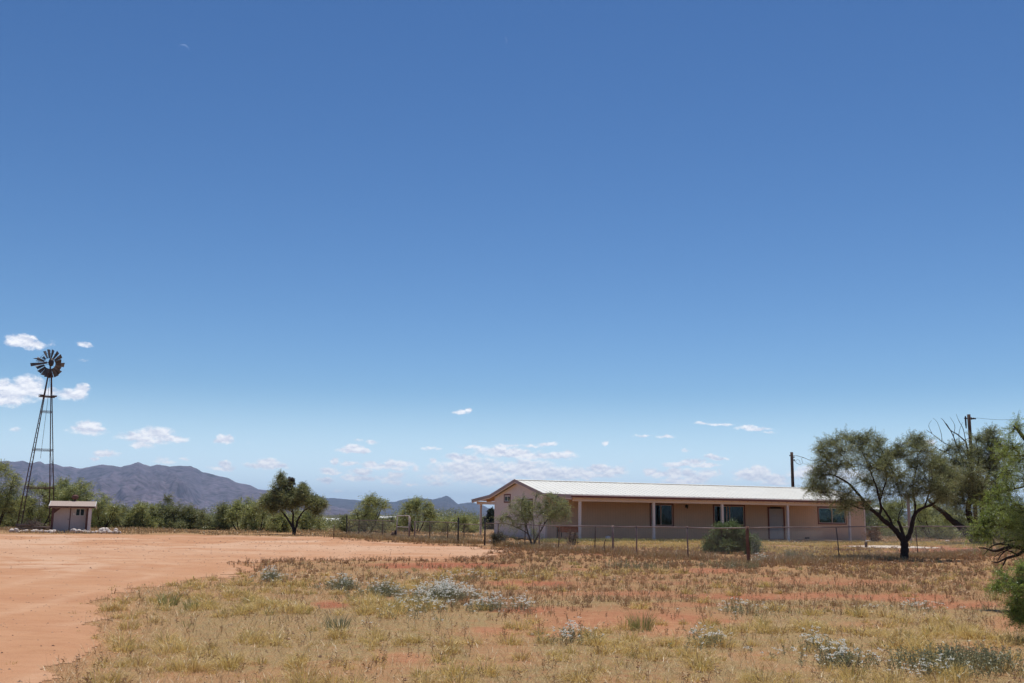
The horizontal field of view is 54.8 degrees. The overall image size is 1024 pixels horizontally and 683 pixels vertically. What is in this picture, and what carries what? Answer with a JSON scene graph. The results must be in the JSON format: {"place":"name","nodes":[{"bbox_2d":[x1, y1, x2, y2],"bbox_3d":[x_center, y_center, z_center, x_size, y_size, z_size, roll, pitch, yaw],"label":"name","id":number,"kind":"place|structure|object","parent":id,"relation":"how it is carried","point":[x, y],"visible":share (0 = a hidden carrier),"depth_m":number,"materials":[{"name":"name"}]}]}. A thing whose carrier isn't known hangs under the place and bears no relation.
{"place":"outdoors","nodes":[
{"label":"outdoors","id":0,"kind":"place"},
{"bbox_2d":[0,461,357,514],"bbox_3d":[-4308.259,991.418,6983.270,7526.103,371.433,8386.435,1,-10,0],"label":"mountain","id":1,"kind":"structure","parent":0,"point":[129,485],"depth_m":6240.53,"materials":[{"name":"stone"}]},
{"bbox_2d":[0,534,508,682],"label":"dirt road","id":2,"kind":"structure","parent":0,"point":[22,586],"depth_m":27.25,"materials":[{"name":"beige soil"}]},
{"bbox_2d":[319,496,489,515],"bbox_3d":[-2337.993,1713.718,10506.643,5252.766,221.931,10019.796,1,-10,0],"label":"mountain","id":3,"kind":"structure","parent":0,"point":[447,502],"depth_m":9735.82,"materials":[{"name":"stone"}]},
{"bbox_2d":[0,512,1023,682],"bbox_3d":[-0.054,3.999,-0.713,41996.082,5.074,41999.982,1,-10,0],"label":"ground","id":4,"kind":"structure","parent":0,"point":[597,615],"depth_m":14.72,"materials":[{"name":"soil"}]},
{"bbox_2d":[0,459,36,526],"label":"mesquite bush","id":5,"kind":"object","parent":4,"relation":"on","point":[6,501],"visible":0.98,"depth_m":82.53,"materials":[{"name":"green plant"}]},
{"bbox_2d":[0,493,36,526],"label":"mesquite bush","id":6,"kind":"object","parent":4,"relation":"on","point":[8,525],"visible":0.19,"depth_m":85.72,"materials":[{"name":"green plant"}]},
{"bbox_2d":[15,524,49,529],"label":"lumber pile","id":7,"kind":"object","parent":4,"relation":"on","point":[35,527],"visible":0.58,"depth_m":70.64,"materials":[{"name":"wood"}]},
{"bbox_2d":[16,516,46,527],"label":"brush pile","id":8,"kind":"object","parent":7,"relation":"on","point":[34,523],"visible":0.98,"depth_m":70.78,"materials":[{"name":"wood"}]},
{"bbox_2d":[10,477,64,525],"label":"mesquite bush","id":9,"kind":"object","parent":4,"relation":"on","point":[40,514],"visible":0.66,"depth_m":84.70,"materials":[{"name":"green plant"}]},
{"bbox_2d":[16,349,64,527],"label":"windmill","id":10,"kind":"object","parent":4,"relation":"on","point":[49,374],"visible":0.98,"depth_m":74.81,"materials":[{"name":"metal"}]},
{"bbox_2d":[37,474,82,524],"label":"mesquite bush","id":11,"kind":"object","parent":4,"relation":"on","point":[64,482],"visible":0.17,"depth_m":88.77,"materials":[{"name":"green plant"}]},
{"bbox_2d":[48,495,96,531],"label":"pump shed","id":12,"kind":"structure","parent":4,"relation":"on","point":[69,515],"depth_m":68.93,"materials":[{"name":"beige paint"}]},
{"bbox_2d":[53,508,70,531],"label":"door","id":13,"kind":"structure","parent":12,"relation":"in","point":[61,521],"depth_m":68.81,"materials":[{"name":"beige wood"}]},
{"bbox_2d":[75,509,84,515],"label":"window","id":14,"kind":"structure","parent":12,"relation":"in","point":[78,511],"depth_m":69.29,"materials":[{"name":"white glass"}]},
{"bbox_2d":[56,477,114,526],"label":"mesquite bush","id":15,"kind":"object","parent":4,"relation":"on","point":[81,490],"visible":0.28,"depth_m":87.39,"materials":[{"name":"green plant"}]},
{"bbox_2d":[91,492,124,528],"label":"mesquite bush","id":16,"kind":"object","parent":4,"relation":"on","point":[105,520],"visible":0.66,"depth_m":84.36,"materials":[{"name":"green plant"}]},
{"bbox_2d":[106,504,146,528],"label":"mesquite bush","id":17,"kind":"object","parent":4,"relation":"on","point":[127,524],"visible":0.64,"depth_m":86.23,"materials":[{"name":"green plant"}]},
{"bbox_2d":[119,498,167,528],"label":"mesquite bush","id":18,"kind":"object","parent":4,"relation":"on","point":[143,507],"visible":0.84,"depth_m":86.21,"materials":[{"name":"green plant"}]},
{"bbox_2d":[144,492,179,528],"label":"mesquite bush","id":19,"kind":"object","parent":4,"relation":"on","point":[168,501],"visible":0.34,"depth_m":88.28,"materials":[{"name":"green plant"}]},
{"bbox_2d":[154,590,183,605],"bbox_3d":[-5.887,4.381,16.930,0.616,0.302,0.612,8,-12,-36],"label":"grass tuft","id":20,"kind":"object","parent":4,"relation":"on","point":[164,599],"visible":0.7,"depth_m":16.90,"materials":[{"name":"plant"}]},
{"bbox_2d":[158,500,202,529],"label":"mesquite bush","id":21,"kind":"object","parent":4,"relation":"on","point":[188,512],"visible":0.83,"depth_m":87.36,"materials":[{"name":"green plant"}]},
{"bbox_2d":[182,598,202,609],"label":"grass tuft","id":22,"kind":"object","parent":4,"relation":"on","point":[188,605],"visible":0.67,"depth_m":16.22,"materials":[{"name":"beige plant"}]},
{"bbox_2d":[184,514,210,529],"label":"mesquite bush","id":23,"kind":"object","parent":4,"relation":"on","point":[193,526],"visible":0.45,"depth_m":87.79,"materials":[{"name":"green plant"}]},
{"bbox_2d":[191,500,235,529],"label":"mesquite bush","id":24,"kind":"object","parent":4,"relation":"on","point":[220,509],"visible":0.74,"depth_m":86.15,"materials":[{"name":"green plant"}]},
{"bbox_2d":[212,497,265,529],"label":"mesquite bush","id":25,"kind":"object","parent":4,"relation":"on","point":[234,509],"visible":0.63,"depth_m":86.29,"materials":[{"name":"green plant"}]},
{"bbox_2d":[237,494,279,530],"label":"mesquite bush","id":26,"kind":"object","parent":4,"relation":"on","point":[251,524],"visible":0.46,"depth_m":84.12,"materials":[{"name":"green plant"}]},
{"bbox_2d":[250,565,295,583],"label":"wildflower patch","id":27,"kind":"object","parent":4,"relation":"on","point":[271,574],"visible":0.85,"depth_m":23.36,"materials":[{"name":"white plant"}]},
{"bbox_2d":[265,510,291,532],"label":"mesquite bush","id":28,"kind":"object","parent":4,"relation":"on","point":[282,523],"visible":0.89,"depth_m":80.33,"materials":[{"name":"green plant"}]},
{"bbox_2d":[252,470,331,534],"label":"mesquite tree","id":29,"kind":"object","parent":4,"relation":"on","point":[286,495],"visible":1,"depth_m":73.34,"materials":[{"name":"green plant"}]},
{"bbox_2d":[288,507,331,531],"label":"mesquite bush","id":30,"kind":"object","parent":4,"relation":"on","point":[304,519],"visible":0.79,"depth_m":86.29,"materials":[{"name":"green plant"}]},
{"bbox_2d":[323,612,351,629],"bbox_3d":[-2.399,3.810,13.499,0.550,0.261,0.494,-6,-12,34],"label":"grass tuft","id":31,"kind":"object","parent":4,"relation":"on","point":[335,623],"visible":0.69,"depth_m":13.51,"materials":[{"name":"beige plant"}]},
{"bbox_2d":[309,573,372,591],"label":"wildflower patch","id":32,"kind":"object","parent":4,"relation":"on","point":[342,583],"visible":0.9,"depth_m":21.41,"materials":[{"name":"white plant"}]},
{"bbox_2d":[332,513,367,532],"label":"mesquite bush","id":33,"kind":"object","parent":4,"relation":"on","point":[342,526],"visible":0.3,"depth_m":84.03,"materials":[{"name":"green plant"}]},
{"bbox_2d":[343,491,393,532],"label":"mesquite bush","id":34,"kind":"object","parent":4,"relation":"on","point":[369,512],"visible":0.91,"depth_m":82.33,"materials":[{"name":"green plant"}]},
{"bbox_2d":[346,515,394,534],"bbox_3d":[-9.322,12.283,64.664,0.147,1.755,7.488,7,-12,-32],"label":"chain link fence","id":35,"kind":"object","parent":4,"relation":"on","point":[369,524],"visible":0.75,"depth_m":64.77,"materials":[{"name":"metal"}]},
{"bbox_2d":[345,575,418,597],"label":"wildflower patch","id":36,"kind":"object","parent":4,"relation":"on","point":[382,587],"visible":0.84,"depth_m":19.91,"materials":[{"name":"white plant"}]},
{"bbox_2d":[373,513,413,531],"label":"mesquite bush","id":37,"kind":"object","parent":4,"relation":"on","point":[392,519],"visible":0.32,"depth_m":90.21,"materials":[{"name":"green plant"}]},
{"bbox_2d":[362,590,443,626],"bbox_3d":[-1.539,4.025,15.123,1.147,0.453,2.822,1,-10,0],"label":"wildflower patch","id":38,"kind":"object","parent":4,"relation":"on","point":[408,612],"visible":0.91,"depth_m":14.75,"materials":[{"name":"white plant"}]},
{"bbox_2d":[396,515,410,537],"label":"walk gate","id":39,"kind":"structure","parent":4,"relation":"on","point":[409,526],"depth_m":60.03,"materials":[{"name":"metal"}]},
{"bbox_2d":[390,495,442,532],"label":"mesquite bush","id":40,"kind":"object","parent":4,"relation":"on","point":[413,507],"visible":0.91,"depth_m":84.62,"materials":[{"name":"green plant"}]},
{"bbox_2d":[414,517,458,542],"bbox_3d":[-4.395,10.986,56.987,0.110,1.752,5.418,7,-12,-32],"label":"chain link fence","id":41,"kind":"object","parent":4,"relation":"on","point":[415,523],"visible":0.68,"depth_m":56.95,"materials":[{"name":"metal"}]},
{"bbox_2d":[419,516,455,532],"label":"mesquite bush","id":42,"kind":"object","parent":4,"relation":"on","point":[447,519],"visible":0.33,"depth_m":88.05,"materials":[{"name":"green plant"}]},
{"bbox_2d":[387,575,498,612],"bbox_3d":[-1.317,4.712,18.869,2.067,0.557,6.279,2,-10,-6],"label":"wildflower patch","id":43,"kind":"object","parent":4,"relation":"on","point":[446,588],"visible":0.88,"depth_m":18.32,"materials":[{"name":"white plant"}]},
{"bbox_2d":[431,533,474,540],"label":"weed clump","id":44,"kind":"object","parent":4,"relation":"on","point":[450,535],"visible":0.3,"depth_m":56.06,"materials":[{"name":"brown plant"}]},
{"bbox_2d":[449,513,483,532],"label":"mesquite bush","id":45,"kind":"object","parent":4,"relation":"on","point":[462,520],"visible":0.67,"depth_m":90.06,"materials":[{"name":"green plant"}]},
{"bbox_2d":[460,524,482,537],"bbox_3d":[-2.514,11.867,60.535,1.425,1.375,0.044,1,-10,-1],"label":"chain link fence","id":46,"kind":"object","parent":4,"relation":"on","point":[471,527],"visible":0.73,"depth_m":60.62,"materials":[{"name":"metal"}]},
{"bbox_2d":[482,516,490,528],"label":"conifer","id":47,"kind":"object","parent":4,"relation":"on","point":[487,525],"visible":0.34,"depth_m":115.72,"materials":[{"name":"green plant"}]},
{"bbox_2d":[486,506,493,528],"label":"conifer","id":48,"kind":"object","parent":4,"relation":"on","point":[490,514],"visible":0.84,"depth_m":115.85,"materials":[{"name":"green plant"}]},
{"bbox_2d":[374,569,612,585],"bbox_3d":[-0.469,5.925,25.063,6.086,0.340,3.500,3,-10,-15],"label":"wildflower patch","id":49,"kind":"object","parent":4,"relation":"on","point":[469,577],"visible":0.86,"depth_m":24.75,"materials":[{"name":"white plant"}]},
{"bbox_2d":[488,531,509,545],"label":"weed bush","id":50,"kind":"object","parent":4,"relation":"on","point":[494,537],"visible":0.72,"depth_m":51.35,"materials":[{"name":"green plant"}]},
{"bbox_2d":[441,591,559,614],"bbox_3d":[-0.272,4.431,16.963,1.444,0.346,2.054,-5,-11,30],"label":"wildflower patch","id":51,"kind":"object","parent":4,"relation":"on","point":[493,605],"visible":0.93,"depth_m":16.53,"materials":[{"name":"white plant"}]},
{"bbox_2d":[0,536,1015,682],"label":"pebbles","id":52,"kind":"object","parent":4,"relation":"on","point":[322,596],"visible":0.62,"depth_m":27.89,"materials":[{"name":"stone"}]},
{"bbox_2d":[0,523,1019,565],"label":"tall dry grass","id":53,"kind":"structure","parent":4,"relation":"on","point":[399,536],"depth_m":50.44,"materials":[{"name":"plant"}]},
{"bbox_2d":[13,499,1009,537],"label":"scrubland","id":54,"kind":"structure","parent":4,"relation":"on","point":[330,524],"depth_m":101.79,"materials":[{"name":"green plant"}]},
{"bbox_2d":[509,590,545,613],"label":"wildflower patch","id":55,"kind":"object","parent":4,"relation":"on","point":[523,601],"visible":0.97,"depth_m":16.51,"materials":[{"name":"white plant"}]},
{"bbox_2d":[494,489,573,545],"bbox_3d":[1.000,8.863,49.496,4.304,2.929,2.488,1,-10,0],"label":"mesquite tree","id":56,"kind":"object","parent":4,"relation":"on","point":[562,508],"visible":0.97,"depth_m":49.28,"materials":[{"name":"green plant"}]},
{"bbox_2d":[56,537,1023,682],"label":"brown weeds","id":57,"kind":"object","parent":4,"relation":"on","point":[687,564],"visible":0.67,"depth_m":25.68,"materials":[{"name":"brown plant"}]},
{"bbox_2d":[533,617,603,644],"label":"wildflower patch","id":58,"kind":"object","parent":4,"relation":"on","point":[565,632],"visible":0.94,"depth_m":12.36,"materials":[{"name":"white plant"}]},
{"bbox_2d":[560,530,582,544],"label":"dry shrub","id":59,"kind":"object","parent":4,"relation":"on","point":[573,541],"visible":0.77,"depth_m":55.94,"materials":[{"name":"brown plant"}]},
{"bbox_2d":[484,517,749,561],"bbox_3d":[3.652,8.908,44.453,0.148,1.815,19.110,7,-12,-32],"label":"chain link fence","id":60,"kind":"object","parent":4,"relation":"on","point":[687,542],"visible":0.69,"depth_m":41.98,"materials":[{"name":"metal"}]},
{"bbox_2d":[601,560,670,569],"bbox_3d":[3.904,6.953,30.762,2.250,0.298,0.972,-4,-11,27],"label":"weed clump","id":61,"kind":"object","parent":4,"relation":"on","point":[638,566],"visible":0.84,"depth_m":30.78,"materials":[{"name":"brown plant"}]},
{"bbox_2d":[623,608,658,631],"bbox_3d":[1.783,3.854,13.732,0.599,0.342,0.655,1,-10,0],"label":"grass tuft","id":62,"kind":"object","parent":4,"relation":"on","point":[648,624],"visible":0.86,"depth_m":13.70,"materials":[{"name":"plant"}]},
{"bbox_2d":[471,479,869,541],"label":"ranch house","id":63,"kind":"structure","parent":4,"relation":"on","point":[594,503],"depth_m":72.97,"materials":[{"name":"beige paint"}]},
{"bbox_2d":[504,494,510,502],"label":"window","id":64,"kind":"structure","parent":63,"relation":"in","point":[506,500],"depth_m":74.93,"materials":[{"name":"white plastic"}]},
{"bbox_2d":[521,499,532,519],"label":"window","id":65,"kind":"structure","parent":63,"relation":"in","point":[521,499],"depth_m":71.15,"materials":[{"name":"white glass"}]},
{"bbox_2d":[556,526,577,537],"bbox_3d":[3.697,12.618,65.084,1.444,0.845,0.800,5,-11,-22],"label":"porch table","id":66,"kind":"object","parent":63,"relation":"on","point":[563,529],"visible":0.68,"depth_m":64.84,"materials":[{"name":"red wood"}]},
{"bbox_2d":[650,503,673,526],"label":"window","id":67,"kind":"structure","parent":63,"relation":"in","point":[664,513],"depth_m":71.91,"materials":[{"name":"blue glass"}]},
{"bbox_2d":[713,504,745,525],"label":"window","id":68,"kind":"structure","parent":63,"relation":"in","point":[737,512],"depth_m":74.15,"materials":[{"name":"blue glass"}]},
{"bbox_2d":[769,509,786,539],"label":"door","id":69,"kind":"structure","parent":63,"relation":"in","point":[775,515],"depth_m":75.56,"materials":[{"name":"black metal"}]},
{"bbox_2d":[817,506,846,524],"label":"window","id":70,"kind":"structure","parent":63,"relation":"in","point":[823,514],"depth_m":77.61,"materials":[{"name":"blue glass"}]},
{"bbox_2d":[667,622,752,650],"bbox_3d":[2.415,3.709,12.671,1.080,0.323,1.906,1,-10,0],"label":"wildflower patch","id":71,"kind":"object","parent":4,"relation":"on","point":[701,641],"visible":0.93,"depth_m":12.19,"materials":[{"name":"white plant"}]},
{"bbox_2d":[695,558,760,568],"bbox_3d":[6.937,7.071,31.494,2.294,0.376,1.465,1,-10,0],"label":"weed clump","id":72,"kind":"object","parent":4,"relation":"on","point":[736,565],"visible":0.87,"depth_m":31.48,"materials":[{"name":"brown plant"}]},
{"bbox_2d":[698,520,768,554],"bbox_3d":[9.890,9.164,45.052,2.816,2.006,2.801,9,-13,-39],"label":"creosote bush","id":73,"kind":"object","parent":4,"relation":"on","point":[723,542],"visible":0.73,"depth_m":44.66,"materials":[{"name":"green plant"}]},
{"bbox_2d":[676,597,825,619],"bbox_3d":[4.045,4.480,16.714,2.481,0.323,1.572,7,-12,-30],"label":"wildflower patch","id":74,"kind":"object","parent":4,"relation":"on","point":[740,606],"visible":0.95,"depth_m":16.66,"materials":[{"name":"white plant"}]},
{"bbox_2d":[549,539,1013,557],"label":"yard grass","id":75,"kind":"structure","parent":4,"relation":"on","point":[679,544],"depth_m":58.32,"materials":[{"name":"plant"}]},
{"bbox_2d":[789,452,794,486],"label":"utility pole","id":76,"kind":"object","parent":4,"relation":"on","point":[792,468],"visible":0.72,"depth_m":91.30,"materials":[{"name":"brown wood"}]},
{"bbox_2d":[774,549,816,557],"bbox_3d":[11.821,8.877,41.323,1.762,0.418,1.043,-5,-11,29],"label":"weed clump","id":77,"kind":"object","parent":4,"relation":"on","point":[790,553],"visible":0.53,"depth_m":41.28,"materials":[{"name":"green plant"}]},
{"bbox_2d":[771,626,844,654],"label":"wildflower patch","id":78,"kind":"object","parent":4,"relation":"on","point":[812,640],"visible":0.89,"depth_m":12.04,"materials":[{"name":"white plant"}]},
{"bbox_2d":[760,639,915,670],"bbox_3d":[3.566,3.443,10.942,1.042,0.312,1.464,7,-12,-32],"label":"wildflower patch","id":79,"kind":"object","parent":4,"relation":"on","point":[848,658],"visible":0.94,"depth_m":10.80,"materials":[{"name":"white plant"}]},
{"bbox_2d":[861,525,882,541],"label":"orange weed","id":80,"kind":"object","parent":4,"relation":"on","point":[873,537],"visible":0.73,"depth_m":70.52,"materials":[{"name":"green plant"}]},
{"bbox_2d":[866,507,893,534],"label":"building","id":81,"kind":"structure","parent":4,"relation":"on","point":[875,520],"depth_m":117.45,"materials":[{"name":"metal"}]},
{"bbox_2d":[795,423,970,558],"bbox_3d":[15.674,6.338,41.862,7.345,5.856,3.886,1,-10,0],"label":"mesquite tree","id":82,"kind":"object","parent":4,"relation":"on","point":[883,464],"visible":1,"depth_m":41.77,"materials":[{"name":"green plant"}]},
{"bbox_2d":[750,526,1021,559],"bbox_3d":[19.262,9.392,45.901,28.158,1.750,0.115,10,-13,-41],"label":"chain link fence","id":83,"kind":"object","parent":4,"relation":"on","point":[864,542],"visible":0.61,"depth_m":41.93,"materials":[{"name":"metal"}]},
{"bbox_2d":[865,494,907,535],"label":"mesquite bush","id":84,"kind":"object","parent":4,"relation":"on","point":[867,519],"visible":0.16,"depth_m":105.73,"materials":[{"name":"green plant"}]},
{"bbox_2d":[876,494,941,536],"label":"mesquite bush","id":85,"kind":"object","parent":4,"relation":"on","point":[891,507],"visible":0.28,"depth_m":102.52,"materials":[{"name":"green plant"}]},
{"bbox_2d":[906,498,911,539],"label":"wooden post","id":86,"kind":"object","parent":4,"relation":"on","point":[908,512],"visible":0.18,"depth_m":77.82,"materials":[{"name":"wood"}]},
{"bbox_2d":[854,598,980,616],"bbox_3d":[7.033,4.673,17.474,2.325,0.289,1.734,7,-12,-31],"label":"wildflower patch","id":87,"kind":"object","parent":4,"relation":"on","point":[911,605],"visible":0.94,"depth_m":17.48,"materials":[{"name":"white plant"}]},
{"bbox_2d":[883,653,972,681],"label":"wildflower patch","id":88,"kind":"object","parent":4,"relation":"on","point":[922,664],"visible":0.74,"depth_m":10.09,"materials":[{"name":"white plant"}]},
{"bbox_2d":[904,499,961,539],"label":"mesquite bush","id":89,"kind":"object","parent":4,"relation":"on","point":[920,520],"visible":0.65,"depth_m":91.28,"materials":[{"name":"green plant"}]},
{"bbox_2d":[884,642,1012,668],"bbox_3d":[4.755,3.423,10.713,1.300,0.280,0.736,1,-10,0],"label":"weed clump","id":90,"kind":"object","parent":4,"relation":"on","point":[954,656],"visible":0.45,"depth_m":10.68,"materials":[{"name":"green plant"}]},
{"bbox_2d":[917,498,979,536],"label":"mesquite bush","id":91,"kind":"object","parent":4,"relation":"on","point":[956,518],"visible":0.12,"depth_m":98.02,"materials":[{"name":"green plant"}]},
{"bbox_2d":[887,640,1023,679],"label":"weed clump","id":92,"kind":"object","parent":4,"relation":"on","point":[992,663],"visible":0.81,"depth_m":10.37,"materials":[{"name":"plant"}]},
{"bbox_2d":[964,414,977,523],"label":"utility pole","id":93,"kind":"object","parent":4,"relation":"on","point":[969,418],"visible":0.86,"depth_m":88.00,"materials":[{"name":"brown wood"}]},
{"bbox_2d":[921,417,1021,543],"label":"mesquite tree","id":94,"kind":"object","parent":4,"relation":"on","point":[976,484],"visible":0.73,"depth_m":69.95,"materials":[{"name":"green plant"}]},
{"bbox_2d":[955,501,1017,537],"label":"mesquite bush","id":95,"kind":"object","parent":4,"relation":"on","point":[964,521],"visible":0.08,"depth_m":95.89,"materials":[{"name":"green plant"}]},
{"bbox_2d":[955,412,1023,571],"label":"mesquite tree","id":96,"kind":"object","parent":4,"relation":"on","point":[1014,525],"visible":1,"depth_m":18.05,"materials":[{"name":"green plant"}]},
{"bbox_2d":[984,557,1023,634],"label":"young mesquite","id":97,"kind":"object","parent":4,"relation":"on","point":[1016,600],"visible":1,"depth_m":13.26,"materials":[{"name":"green plant"}]},
{"bbox_2d":[996,495,1023,537],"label":"mesquite bush","id":98,"kind":"object","parent":4,"relation":"on","point":[1011,513],"visible":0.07,"depth_m":94.05,"materials":[{"name":"green plant"}]},
{"bbox_2d":[0,0,1023,510],"label":"sky","id":99,"kind":"structure","parent":0,"point":[395,250],"materials":[{"name":"blue"}]},
{"bbox_2d":[99,565,1019,682],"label":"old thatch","id":100,"kind":"object","parent":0,"point":[533,640],"visible":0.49,"depth_m":12.35,"materials":[{"name":"beige plant"}]},
{"bbox_2d":[122,537,1007,630],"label":"green grass","id":101,"kind":"structure","parent":0,"point":[609,539],"depth_m":28.61,"materials":[{"name":"green plant"}]},
{"bbox_2d":[850,545,937,547],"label":"gravel path","id":102,"kind":"structure","parent":0,"point":[876,546],"depth_m":59.89,"materials":[{"name":"beige gravel"}]},
{"bbox_2d":[900,507,1022,520],"bbox_3d":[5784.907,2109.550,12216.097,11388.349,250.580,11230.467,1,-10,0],"label":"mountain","id":103,"kind":"structure","parent":0,"point":[937,511],"depth_m":11778.82,"materials":[{"name":"grey stone"}]}
]}

